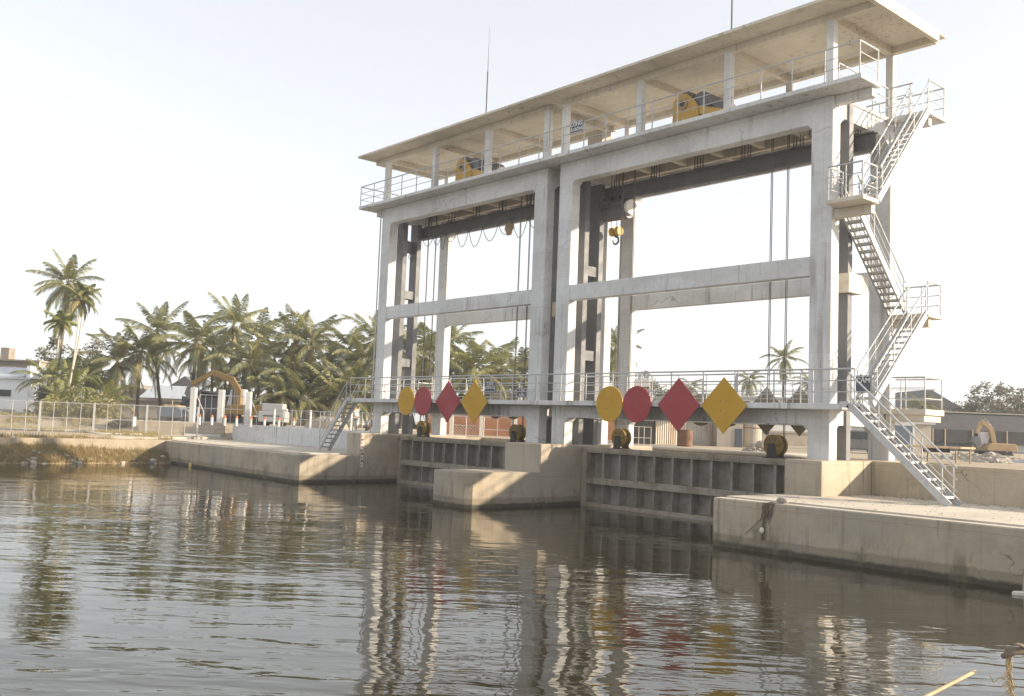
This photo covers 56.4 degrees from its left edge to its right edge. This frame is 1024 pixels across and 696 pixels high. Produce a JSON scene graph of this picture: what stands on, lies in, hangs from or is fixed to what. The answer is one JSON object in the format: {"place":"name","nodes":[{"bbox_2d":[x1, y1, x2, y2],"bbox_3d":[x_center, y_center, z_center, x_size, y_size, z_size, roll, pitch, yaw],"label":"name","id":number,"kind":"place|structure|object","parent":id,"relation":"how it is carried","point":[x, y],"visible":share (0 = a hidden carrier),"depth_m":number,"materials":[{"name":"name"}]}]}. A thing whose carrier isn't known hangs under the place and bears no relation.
{"place":"outdoors","nodes":[
{"label":"outdoors","id":0,"kind":"place"},
{"bbox_2d":[0,411,160,437],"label":"yard grass","id":1,"kind":"structure","parent":0,"point":[151,433],"depth_m":69.02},
{"bbox_2d":[0,435,169,463],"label":"riverbank","id":2,"kind":"structure","parent":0,"point":[103,462],"depth_m":56.51,"materials":[{"name":"soil"}]},
{"bbox_2d":[0,429,173,463],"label":"bank grass","id":3,"kind":"structure","parent":2,"relation":"on","point":[87,452],"depth_m":57.21,"materials":[{"name":"plant"}]},
{"bbox_2d":[0,433,226,439],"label":"path","id":4,"kind":"structure","parent":0,"point":[131,437],"depth_m":61.52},
{"bbox_2d":[0,463,1023,695],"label":"water","id":5,"kind":"structure","parent":0,"point":[143,579],"depth_m":17.86,"materials":[{"name":"liquid"}]},
{"bbox_2d":[433,442,651,508],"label":"pier","id":6,"kind":"structure","parent":5,"relation":"in","point":[530,474],"depth_m":39.29,"materials":[{"name":"concrete"}]},
{"bbox_2d":[531,0,946,460],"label":"sluice tower","id":7,"kind":"structure","parent":6,"relation":"on","point":[831,126],"depth_m":35.69,"materials":[{"name":"concrete"}]},
{"bbox_2d":[596,386,622,421],"bbox_3d":[3.839,2.194,37.516,0.086,1.400,1.400,6,-6,-41],"label":"navigation sign","id":8,"kind":"object","parent":7,"relation":"attached to","point":[609,404],"visible":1,"depth_m":37.47,"materials":[{"name":"metal"}]},
{"bbox_2d":[598,195,636,244],"bbox_3d":[4.697,-5.655,42.467,0.900,2.171,1.645,6,-6,-41],"label":"electric hoist","id":9,"kind":"object","parent":7,"relation":"hanging from","point":[611,212],"visible":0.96,"depth_m":42.30,"materials":[{"name":"grey metal"}]},
{"bbox_2d":[623,386,650,422],"bbox_3d":[4.777,2.146,36.451,0.086,1.400,1.400,6,-6,-41],"label":"navigation sign","id":10,"kind":"object","parent":7,"relation":"attached to","point":[636,404],"visible":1,"depth_m":36.41,"materials":[{"name":"metal"}]},
{"bbox_2d":[658,378,699,431],"bbox_3d":[6.098,2.079,34.951,0.086,1.980,1.940,6,-6,-41],"label":"navigation sign","id":11,"kind":"object","parent":7,"relation":"attached to","point":[678,404],"visible":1,"depth_m":34.91,"materials":[{"name":"metal"}]},
{"bbox_2d":[580,135,789,521],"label":"sluice gate","id":12,"kind":"structure","parent":7,"relation":"attached to","point":[621,475],"depth_m":37.46,"materials":[{"name":"metal"}]},
{"bbox_2d":[672,91,735,122],"bbox_3d":[7.966,-9.277,38.066,1.960,1.856,2.600,6,-6,-41],"label":"rope winch","id":13,"kind":"object","parent":7,"relation":"on","point":[698,111],"visible":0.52,"depth_m":37.70,"materials":[{"name":"yellow paint"}]},
{"bbox_2d":[701,377,746,433],"bbox_3d":[7.419,2.011,33.451,0.086,1.980,1.940,6,-6,-41],"label":"navigation sign","id":14,"kind":"object","parent":7,"relation":"attached to","point":[723,405],"visible":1,"depth_m":33.41,"materials":[{"name":"metal"}]},
{"bbox_2d":[786,387,807,435],"bbox_3d":[11.429,2.522,37.986,0.086,1.980,1.940,6,-6,-41],"label":"navigation sign","id":15,"kind":"object","parent":7,"relation":"attached to","point":[799,430],"visible":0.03,"depth_m":38.01,"materials":[{"name":"metal"}]},
{"bbox_2d":[856,375,871,392],"bbox_3d":[11.158,1.136,30.370,0.030,0.565,0.600,6,-6,-41],"label":"notice board","id":16,"kind":"object","parent":7,"relation":"attached to","point":[865,381],"visible":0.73,"depth_m":30.33,"materials":[{"name":"white paint"}]},
{"bbox_2d":[835,175,905,315],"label":"steel staircase","id":17,"kind":"structure","parent":7,"relation":"attached to","point":[862,252],"depth_m":32.90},
{"bbox_2d":[853,285,930,406],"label":"steel staircase","id":18,"kind":"structure","parent":7,"relation":"on","point":[900,356],"depth_m":32.00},
{"bbox_2d":[861,82,932,201],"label":"steel staircase","id":19,"kind":"structure","parent":7,"relation":"on","point":[899,157],"depth_m":32.58,"materials":[{"name":"metal"}]},
{"bbox_2d":[0,415,1023,469],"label":"ground","id":20,"kind":"structure","parent":0,"point":[144,444],"depth_m":59.42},
{"bbox_2d":[0,366,60,412],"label":"white house","id":21,"kind":"structure","parent":20,"relation":"on","point":[10,383],"depth_m":84.22,"materials":[{"name":"paint"}]},
{"bbox_2d":[0,347,75,402],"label":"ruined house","id":22,"kind":"structure","parent":20,"relation":"on","point":[7,357],"depth_m":92.40,"materials":[{"name":"concrete"}]},
{"bbox_2d":[9,358,82,400],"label":"young palm","id":23,"kind":"object","parent":20,"relation":"on","point":[53,369],"visible":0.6,"depth_m":77.73,"materials":[{"name":"green plant"}]},
{"bbox_2d":[34,392,66,416],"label":"bush","id":24,"kind":"object","parent":20,"relation":"on","point":[49,402],"visible":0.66,"depth_m":71.17,"materials":[{"name":"green plant"}]},
{"bbox_2d":[28,379,84,411],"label":"young palm","id":25,"kind":"object","parent":20,"relation":"on","point":[59,393],"visible":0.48,"depth_m":73.92,"materials":[{"name":"green plant"}]},
{"bbox_2d":[31,335,83,386],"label":"broadleaf tree","id":26,"kind":"object","parent":20,"relation":"on","point":[53,342],"visible":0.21,"depth_m":98.68,"materials":[{"name":"green plant"}]},
{"bbox_2d":[43,310,76,390],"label":"areca palm","id":27,"kind":"object","parent":20,"relation":"on","point":[60,316],"visible":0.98,"depth_m":79.72,"materials":[{"name":"green plant"}]},
{"bbox_2d":[25,249,104,387],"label":"coconut palm","id":28,"kind":"object","parent":20,"relation":"on","point":[70,271],"visible":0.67,"depth_m":83.42,"materials":[{"name":"green plant"}]},
{"bbox_2d":[33,359,101,401],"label":"young palm","id":29,"kind":"object","parent":20,"relation":"on","point":[65,380],"visible":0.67,"depth_m":76.78,"materials":[{"name":"green plant"}]},
{"bbox_2d":[54,398,99,417],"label":"bush","id":30,"kind":"object","parent":20,"relation":"on","point":[73,410],"visible":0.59,"depth_m":70.73,"materials":[{"name":"green plant"}]},
{"bbox_2d":[61,284,101,401],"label":"areca palm","id":31,"kind":"object","parent":20,"relation":"on","point":[76,303],"visible":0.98,"depth_m":75.62,"materials":[{"name":"green plant"}]},
{"bbox_2d":[66,281,97,394],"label":"areca palm","id":32,"kind":"object","parent":20,"relation":"on","point":[81,285],"visible":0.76,"depth_m":76.23,"materials":[{"name":"green plant"}]},
{"bbox_2d":[54,347,126,397],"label":"young palm","id":33,"kind":"object","parent":20,"relation":"on","point":[83,365],"visible":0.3,"depth_m":81.95,"materials":[{"name":"green plant"}]},
{"bbox_2d":[0,400,198,438],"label":"chain link fence","id":34,"kind":"object","parent":20,"relation":"on","point":[103,420],"visible":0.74,"depth_m":63.90,"materials":[{"name":"metal"}]},
{"bbox_2d":[81,392,119,418],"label":"bush","id":35,"kind":"object","parent":20,"relation":"on","point":[99,413],"visible":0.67,"depth_m":71.06,"materials":[{"name":"green plant"}]},
{"bbox_2d":[67,375,138,417],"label":"young palm","id":36,"kind":"object","parent":20,"relation":"on","point":[109,385],"visible":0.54,"depth_m":75.89,"materials":[{"name":"green plant"}]},
{"bbox_2d":[77,328,159,409],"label":"coconut palm","id":37,"kind":"object","parent":20,"relation":"on","point":[116,371],"visible":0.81,"depth_m":79.66,"materials":[{"name":"green plant"}]},
{"bbox_2d":[91,322,186,418],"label":"coconut palm","id":38,"kind":"object","parent":20,"relation":"on","point":[148,345],"visible":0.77,"depth_m":81.66,"materials":[{"name":"green plant"}]},
{"bbox_2d":[122,398,181,417],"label":"yard wall","id":39,"kind":"structure","parent":20,"relation":"on","point":[152,404],"depth_m":96.08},
{"bbox_2d":[115,301,189,405],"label":"coconut palm","id":40,"kind":"object","parent":20,"relation":"on","point":[158,316],"visible":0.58,"depth_m":85.63,"materials":[{"name":"green plant"}]},
{"bbox_2d":[157,404,196,421],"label":"covered truck","id":41,"kind":"object","parent":20,"relation":"on","point":[176,408],"visible":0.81,"depth_m":71.56,"materials":[{"name":"white metal"}]},
{"bbox_2d":[139,385,215,399],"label":"farm house","id":42,"kind":"structure","parent":20,"relation":"on","point":[175,393],"depth_m":105.65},
{"bbox_2d":[138,420,224,436],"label":"masonry wall","id":43,"kind":"structure","parent":20,"relation":"on","point":[213,430],"depth_m":67.72,"materials":[{"name":"concrete"}]},
{"bbox_2d":[145,309,254,389],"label":"coconut palm","id":44,"kind":"object","parent":20,"relation":"on","point":[197,356],"visible":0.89,"depth_m":81.58,"materials":[{"name":"green plant"}]},
{"bbox_2d":[157,390,252,421],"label":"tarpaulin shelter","id":45,"kind":"object","parent":20,"relation":"on","point":[208,413],"visible":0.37,"depth_m":76.41,"materials":[{"name":"fabric"}]},
{"bbox_2d":[170,320,254,390],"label":"coconut palm","id":46,"kind":"object","parent":20,"relation":"on","point":[215,342],"visible":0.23,"depth_m":89.64,"materials":[{"name":"green plant"}]},
{"bbox_2d":[184,370,261,424],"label":"excavator","id":47,"kind":"object","parent":20,"relation":"on","point":[235,391],"visible":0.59,"depth_m":73.02,"materials":[{"name":"metal"}]},
{"bbox_2d":[189,388,256,425],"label":"pillar gate","id":48,"kind":"structure","parent":20,"relation":"on","point":[248,402],"depth_m":68.45,"materials":[{"name":"white paint"}]},
{"bbox_2d":[195,292,274,389],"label":"coconut palm","id":49,"kind":"object","parent":20,"relation":"on","point":[235,316],"visible":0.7,"depth_m":87.74,"materials":[{"name":"green plant"}]},
{"bbox_2d":[201,332,293,415],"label":"coconut palm","id":50,"kind":"object","parent":20,"relation":"on","point":[246,354],"visible":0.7,"depth_m":79.45,"materials":[{"name":"green plant"}]},
{"bbox_2d":[222,307,292,404],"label":"coconut palm","id":51,"kind":"object","parent":20,"relation":"on","point":[265,318],"visible":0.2,"depth_m":93.30,"materials":[{"name":"green plant"}]},
{"bbox_2d":[228,368,312,423],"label":"palm","id":52,"kind":"object","parent":20,"relation":"on","point":[270,399],"visible":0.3,"depth_m":78.30,"materials":[{"name":"green plant"}]},
{"bbox_2d":[258,403,289,426],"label":"generator","id":53,"kind":"object","parent":20,"relation":"on","point":[267,410],"visible":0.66,"depth_m":67.12,"materials":[{"name":"metal"}]},
{"bbox_2d":[243,333,306,391],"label":"coconut palm","id":54,"kind":"object","parent":20,"relation":"on","point":[269,345],"visible":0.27,"depth_m":85.80,"materials":[{"name":"green plant"}]},
{"bbox_2d":[249,372,317,425],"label":"palm","id":55,"kind":"object","parent":20,"relation":"on","point":[278,384],"visible":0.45,"depth_m":76.52,"materials":[{"name":"green plant"}]},
{"bbox_2d":[254,354,336,420],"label":"coconut palm","id":56,"kind":"object","parent":20,"relation":"on","point":[298,366],"visible":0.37,"depth_m":79.47,"materials":[{"name":"green plant"}]},
{"bbox_2d":[251,303,343,408],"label":"coconut palm","id":57,"kind":"object","parent":20,"relation":"on","point":[296,343],"visible":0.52,"depth_m":83.41,"materials":[{"name":"green plant"}]},
{"bbox_2d":[259,368,341,425],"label":"palm","id":58,"kind":"object","parent":20,"relation":"on","point":[305,409],"visible":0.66,"depth_m":77.52,"materials":[{"name":"green plant"}]},
{"bbox_2d":[274,310,347,416],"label":"coconut palm","id":59,"kind":"object","parent":20,"relation":"on","point":[309,334],"visible":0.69,"depth_m":81.65,"materials":[{"name":"green plant"}]},
{"bbox_2d":[165,424,465,482],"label":"quay","id":60,"kind":"structure","parent":20,"relation":"on","point":[290,454],"depth_m":51.16,"materials":[{"name":"concrete"}]},
{"bbox_2d":[317,380,359,449],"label":"steel staircase","id":61,"kind":"structure","parent":60,"relation":"on","point":[337,417],"depth_m":53.19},
{"bbox_2d":[349,95,621,443],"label":"sluice tower","id":62,"kind":"structure","parent":60,"relation":"on","point":[488,198],"depth_m":48.42,"materials":[{"name":"concrete"}]},
{"bbox_2d":[398,387,414,414],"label":"navigation sign","id":63,"kind":"object","parent":62,"relation":"attached to","point":[406,397],"visible":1,"depth_m":47.83,"materials":[{"name":"metal"}]},
{"bbox_2d":[414,387,431,415],"bbox_3d":[-4.351,2.612,46.817,0.086,1.400,1.400,6,-6,-41],"label":"navigation sign","id":64,"kind":"object","parent":62,"relation":"attached to","point":[422,401],"visible":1,"depth_m":46.77,"materials":[{"name":"metal"}]},
{"bbox_2d":[435,381,459,421],"bbox_3d":[-3.030,2.544,45.317,0.086,1.980,1.940,6,-6,-41],"label":"navigation sign","id":65,"kind":"object","parent":62,"relation":"attached to","point":[447,401],"visible":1,"depth_m":45.27,"materials":[{"name":"metal"}]},
{"bbox_2d":[397,194,531,486],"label":"sluice gate","id":66,"kind":"structure","parent":62,"relation":"attached to","point":[421,458],"depth_m":48.60,"materials":[{"name":"metal"}]},
{"bbox_2d":[461,381,487,423],"bbox_3d":[-1.722,2.477,43.832,0.086,1.980,1.940,6,-6,-41],"label":"navigation sign","id":67,"kind":"object","parent":62,"relation":"attached to","point":[474,402],"visible":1,"depth_m":43.79,"materials":[{"name":"metal"}]},
{"bbox_2d":[455,157,504,180],"bbox_3d":[-1.393,-8.799,48.694,1.960,1.856,2.600,6,-6,-41],"label":"rope winch","id":68,"kind":"object","parent":62,"relation":"on","point":[473,172],"visible":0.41,"depth_m":48.37,"materials":[{"name":"yellow paint"}]},
{"bbox_2d":[286,361,353,424],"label":"palm","id":69,"kind":"object","parent":20,"relation":"on","point":[311,379],"visible":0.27,"depth_m":80.11,"materials":[{"name":"green plant"}]},
{"bbox_2d":[273,409,372,431],"bbox_3d":[-11.422,4.642,59.991,0.110,1.400,14.910,6,-6,-41],"label":"chain link fence","id":70,"kind":"object","parent":20,"relation":"on","point":[310,417],"visible":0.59,"depth_m":61.74,"materials":[{"name":"metal"}]},
{"bbox_2d":[301,362,374,426],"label":"palm","id":71,"kind":"object","parent":20,"relation":"on","point":[339,387],"visible":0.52,"depth_m":78.31,"materials":[{"name":"green plant"}]},
{"bbox_2d":[313,323,376,426],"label":"coconut palm","id":72,"kind":"object","parent":20,"relation":"on","point":[357,332],"visible":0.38,"depth_m":85.56,"materials":[{"name":"green plant"}]},
{"bbox_2d":[326,336,376,413],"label":"coconut palm","id":73,"kind":"object","parent":20,"relation":"on","point":[363,354],"visible":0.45,"depth_m":81.53,"materials":[{"name":"green plant"}]},
{"bbox_2d":[319,357,390,427],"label":"palm","id":74,"kind":"object","parent":20,"relation":"on","point":[344,366],"visible":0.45,"depth_m":79.46,"materials":[{"name":"green plant"}]},
{"bbox_2d":[332,310,406,418],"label":"coconut palm","id":75,"kind":"object","parent":20,"relation":"on","point":[366,330],"visible":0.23,"depth_m":89.56,"materials":[{"name":"green plant"}]},
{"bbox_2d":[373,322,478,420],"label":"coconut palm","id":76,"kind":"object","parent":20,"relation":"on","point":[427,343],"visible":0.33,"depth_m":83.31,"materials":[{"name":"green plant"}]},
{"bbox_2d":[418,313,483,384],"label":"coconut palm","id":77,"kind":"object","parent":20,"relation":"on","point":[455,333],"visible":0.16,"depth_m":87.75,"materials":[{"name":"green plant"}]},
{"bbox_2d":[449,415,482,436],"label":"lattice gate","id":78,"kind":"structure","parent":20,"relation":"on","point":[451,425],"depth_m":57.99,"materials":[{"name":"metal"}]},
{"bbox_2d":[429,339,519,399],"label":"coconut palm","id":79,"kind":"object","parent":20,"relation":"on","point":[462,357],"visible":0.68,"depth_m":83.53,"materials":[{"name":"green plant"}]},
{"bbox_2d":[450,337,528,399],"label":"coconut palm","id":80,"kind":"object","parent":20,"relation":"on","point":[502,361],"visible":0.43,"depth_m":85.15,"materials":[{"name":"green plant"}]},
{"bbox_2d":[429,414,614,439],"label":"brick wall","id":81,"kind":"structure","parent":20,"relation":"on","point":[504,423],"depth_m":66.06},
{"bbox_2d":[609,325,644,387],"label":"coconut palm","id":82,"kind":"object","parent":20,"relation":"on","point":[613,353],"visible":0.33,"depth_m":87.63,"materials":[{"name":"green plant"}]},
{"bbox_2d":[633,421,653,443],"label":"shed","id":83,"kind":"structure","parent":20,"relation":"on","point":[647,434],"depth_m":56.06,"materials":[{"name":"metal"}]},
{"bbox_2d":[653,421,685,444],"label":"shed","id":84,"kind":"structure","parent":20,"relation":"on","point":[665,433],"depth_m":57.06,"materials":[{"name":"metal"}]},
{"bbox_2d":[677,429,692,446],"bbox_3d":[9.597,5.116,53.035,0.880,1.170,0.880,6,-6,-41],"label":"drum","id":85,"kind":"object","parent":20,"relation":"on","point":[684,438],"visible":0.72,"depth_m":52.69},
{"bbox_2d":[686,422,713,445],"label":"shed","id":86,"kind":"structure","parent":20,"relation":"on","point":[703,435],"depth_m":58.07,"materials":[{"name":"metal"}]},
{"bbox_2d":[713,423,742,446],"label":"shed","id":87,"kind":"structure","parent":20,"relation":"on","point":[731,436],"depth_m":57.05,"materials":[{"name":"metal"}]},
{"bbox_2d":[652,446,806,458],"bbox_3d":[9.228,4.676,43.092,1.472,0.217,9.104,6,-6,-39],"label":"white pipe","id":88,"kind":"object","parent":20,"relation":"on","point":[741,453],"visible":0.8,"depth_m":41.93,"materials":[{"name":"plastic"}]},
{"bbox_2d":[733,371,765,395],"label":"coconut palm","id":89,"kind":"object","parent":20,"relation":"on","point":[749,387],"visible":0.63,"depth_m":97.67,"materials":[{"name":"green plant"}]},
{"bbox_2d":[743,424,761,447],"bbox_3d":[14.548,4.926,58.096,1.280,2.720,1.280,6,-6,-41],"label":"silo","id":90,"kind":"object","parent":20,"relation":"on","point":[752,433],"visible":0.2,"depth_m":57.52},
{"bbox_2d":[653,394,860,445],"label":"white warehouse","id":91,"kind":"structure","parent":20,"relation":"on","point":[793,437],"depth_m":74.00,"materials":[{"name":"paint"}]},
{"bbox_2d":[759,340,807,396],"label":"coconut palm","id":92,"kind":"object","parent":20,"relation":"on","point":[780,353],"visible":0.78,"depth_m":95.57,"materials":[{"name":"green plant"}]},
{"bbox_2d":[850,430,867,452],"bbox_3d":[19.189,5.253,52.850,3.287,1.399,1.640,2,-4,0],"label":"parked car","id":93,"kind":"object","parent":20,"relation":"on","point":[858,439],"visible":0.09,"depth_m":52.06,"materials":[{"name":"grey metal"}]},
{"bbox_2d":[713,459,1023,590],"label":"landing quay","id":94,"kind":"structure","parent":20,"relation":"on","point":[966,541],"depth_m":26.00,"materials":[{"name":"concrete"}]},
{"bbox_2d":[745,502,774,539],"bbox_3d":[7.005,4.867,26.991,1.020,1.070,0.208,-2,-6,41],"label":"net tangle","id":95,"kind":"object","parent":94,"relation":"hanging from","point":[766,511],"visible":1,"depth_m":26.86,"materials":[{"name":"grey fabric"}]},
{"bbox_2d":[839,372,962,506],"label":"steel staircase","id":96,"kind":"structure","parent":94,"relation":"on","point":[942,493],"depth_m":28.85,"materials":[{"name":"metal"}]},
{"bbox_2d":[851,421,914,452],"bbox_3d":[23.865,5.723,61.503,3.214,2.778,3.450,2,-4,0],"label":"site hut","id":97,"kind":"object","parent":20,"relation":"on","point":[902,431],"visible":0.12,"depth_m":60.09,"materials":[{"name":"metal"}]},
{"bbox_2d":[895,425,912,451],"bbox_3d":[24.217,5.685,60.060,1.900,1.654,0.026,2,-4,0],"label":"door","id":98,"kind":"structure","parent":97,"relation":"in","point":[898,428],"depth_m":60.06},
{"bbox_2d":[915,422,935,452],"bbox_3d":[26.601,6.148,63.490,1.540,2.453,3.450,2,-4,0],"label":"block hut","id":99,"kind":"object","parent":20,"relation":"on","point":[924,428],"visible":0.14,"depth_m":62.09,"materials":[{"name":"concrete"}]},
{"bbox_2d":[895,390,958,411],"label":"gable house","id":100,"kind":"structure","parent":20,"relation":"on","point":[949,404],"depth_m":118.26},
{"bbox_2d":[905,445,975,463],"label":"wooden platform","id":101,"kind":"structure","parent":20,"relation":"on","point":[931,448],"depth_m":38.23,"materials":[{"name":"brown wood"}]},
{"bbox_2d":[915,451,1023,460],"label":"rubble heap","id":102,"kind":"object","parent":20,"relation":"on","point":[961,456],"visible":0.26,"depth_m":45.20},
{"bbox_2d":[931,411,1023,453],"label":"net shed","id":103,"kind":"structure","parent":20,"relation":"on","point":[955,429],"depth_m":82.05,"materials":[{"name":"grey concrete"}]},
{"bbox_2d":[952,380,1023,412],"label":"broadleaf tree","id":104,"kind":"object","parent":20,"relation":"on","point":[999,390],"visible":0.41,"depth_m":112.60,"materials":[{"name":"green plant"}]},
{"bbox_2d":[965,451,1015,463],"bbox_3d":[21.067,4.959,42.030,2.132,0.844,1.710,2,-5,-3],"label":"soil heap","id":105,"kind":"object","parent":20,"relation":"on","point":[990,457],"visible":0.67,"depth_m":41.66,"materials":[{"name":"soil"}]},
{"bbox_2d":[970,418,1017,455],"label":"excavator","id":106,"kind":"object","parent":20,"relation":"on","point":[984,441],"visible":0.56,"depth_m":65.98,"materials":[{"name":"metal"}]},
{"bbox_2d":[986,387,1023,413],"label":"broadleaf tree","id":107,"kind":"object","parent":20,"relation":"on","point":[1018,407],"visible":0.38,"depth_m":103.59,"materials":[{"name":"green plant"}]},
{"bbox_2d":[990,643,1023,695],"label":"dry branch","id":108,"kind":"object","parent":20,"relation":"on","point":[1008,655],"visible":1,"depth_m":3.99,"materials":[{"name":"brown plant"}]},
{"bbox_2d":[0,0,1023,421],"label":"sky","id":109,"kind":"structure","parent":0,"point":[190,149],"materials":[{"name":"white"}]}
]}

